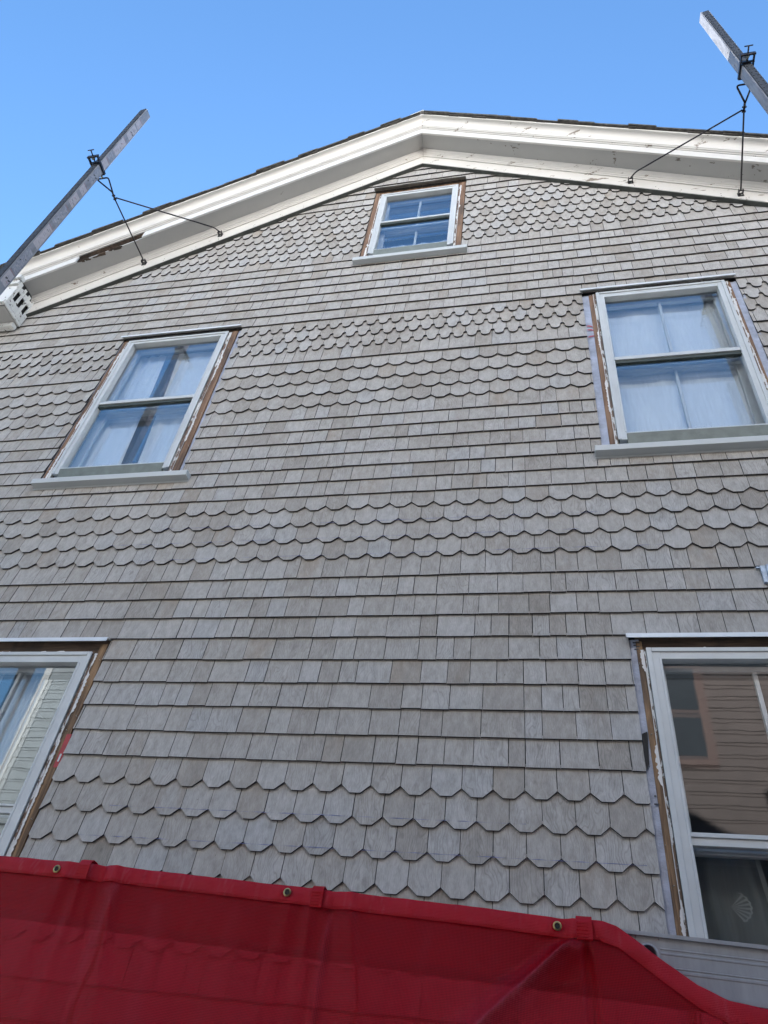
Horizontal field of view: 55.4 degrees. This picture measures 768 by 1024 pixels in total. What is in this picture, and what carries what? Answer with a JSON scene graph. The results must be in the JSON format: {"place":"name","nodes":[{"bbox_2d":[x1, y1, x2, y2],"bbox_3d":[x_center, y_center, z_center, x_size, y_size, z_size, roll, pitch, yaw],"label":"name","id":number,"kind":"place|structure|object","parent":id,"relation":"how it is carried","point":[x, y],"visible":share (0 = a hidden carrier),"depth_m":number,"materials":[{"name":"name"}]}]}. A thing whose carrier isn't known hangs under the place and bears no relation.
{"place":"outdoors","nodes":[
{"label":"outdoors","id":0,"kind":"place"},
{"bbox_2d":[0,0,767,264],"label":"sky","id":1,"kind":"structure","parent":0,"point":[230,90],"materials":[{"name":"blue"}]},
{"label":"ground","id":2,"kind":"structure","parent":0,"visible":0},
{"bbox_2d":[0,109,149,294],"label":"scaffold pole","id":3,"kind":"object","parent":2,"relation":"on","point":[13,266],"visible":1,"depth_m":5.75,"materials":[{"name":"metal"}]},
{"bbox_2d":[0,110,767,945],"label":"house","id":4,"kind":"structure","parent":2,"relation":"on","point":[420,570],"depth_m":4.15,"materials":[{"name":"wood"}]},
{"bbox_2d":[0,675,44,768],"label":"curtain","id":5,"kind":"object","parent":4,"relation":"hanging from","point":[13,718],"visible":0.76,"depth_m":3.84,"materials":[{"name":"fabric"}]},
{"bbox_2d":[0,637,111,856],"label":"window","id":6,"kind":"structure","parent":4,"relation":"in","point":[68,664],"depth_m":3.86,"materials":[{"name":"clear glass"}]},
{"bbox_2d":[81,355,166,466],"bbox_3d":[-1.963,-0.729,5.536,0.410,1.610,0.020,-2,-43,12],"label":"curtain","id":7,"kind":"object","parent":4,"relation":"hanging from","point":[112,443],"visible":0.57,"depth_m":5.46,"materials":[{"name":"fabric"}]},
{"bbox_2d":[31,324,242,489],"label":"window","id":8,"kind":"structure","parent":4,"relation":"in","point":[65,471],"depth_m":5.37,"materials":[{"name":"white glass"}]},
{"bbox_2d":[87,149,222,265],"bbox_3d":[-2.211,-2.724,6.723,0.595,0.445,1.278,-31,-55,35],"label":"pole brace","id":9,"kind":"object","parent":4,"relation":"attached to","point":[92,156],"visible":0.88,"depth_m":6.50,"materials":[{"name":"black metal"}]},
{"bbox_2d":[138,351,213,462],"bbox_3d":[-1.494,-0.750,5.436,0.550,1.610,0.022,-2,-43,12],"label":"curtain","id":10,"kind":"object","parent":4,"relation":"hanging from","point":[188,373],"visible":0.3,"depth_m":5.59,"materials":[{"name":"fabric"}]},
{"bbox_2d":[352,176,467,266],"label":"window","id":11,"kind":"structure","parent":4,"relation":"in","point":[429,214],"depth_m":6.68,"materials":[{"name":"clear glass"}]},
{"bbox_2d":[580,273,767,461],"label":"window","id":12,"kind":"structure","parent":4,"relation":"in","point":[745,354],"depth_m":4.59,"materials":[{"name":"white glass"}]},
{"bbox_2d":[607,301,753,431],"bbox_3d":[1.870,-0.906,4.712,0.900,1.610,0.014,-2,-43,12],"label":"curtain","id":13,"kind":"object","parent":4,"relation":"hanging from","point":[714,398],"depth_m":4.65,"materials":[{"name":"fabric"}]},
{"bbox_2d":[627,44,755,196],"bbox_3d":[2.355,-2.994,5.610,0.818,0.519,1.029,-2,-43,12],"label":"pole brace","id":14,"kind":"object","parent":4,"relation":"attached to","point":[747,54],"visible":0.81,"depth_m":5.41,"materials":[{"name":"black metal"}]},
{"bbox_2d":[625,632,767,945],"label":"window","id":15,"kind":"structure","parent":4,"relation":"in","point":[702,698],"depth_m":4.14,"materials":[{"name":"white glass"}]},
{"bbox_2d":[732,860,767,921],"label":"lace curtain","id":16,"kind":"object","parent":4,"relation":"hanging from","point":[761,875],"visible":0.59,"depth_m":2.66,"materials":[{"name":"fabric"}]},
{"bbox_2d":[755,564,767,583],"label":"vent cover","id":17,"kind":"object","parent":4,"relation":"attached to","point":[764,571],"visible":1,"depth_m":3.39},
{"bbox_2d":[622,929,767,1008],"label":"scaffold plank","id":18,"kind":"object","parent":2,"relation":"on","point":[733,971],"visible":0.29,"depth_m":1.64,"materials":[{"name":"wood"}]},
{"bbox_2d":[0,856,767,1023],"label":"tarp","id":19,"kind":"object","parent":18,"relation":"hanging from","point":[87,942],"visible":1,"depth_m":1.76,"materials":[{"name":"red fabric"}]},
{"bbox_2d":[699,10,767,113],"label":"scaffold pole","id":20,"kind":"object","parent":2,"relation":"on","point":[754,80],"visible":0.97,"depth_m":5.32,"materials":[{"name":"metal"}]}
]}

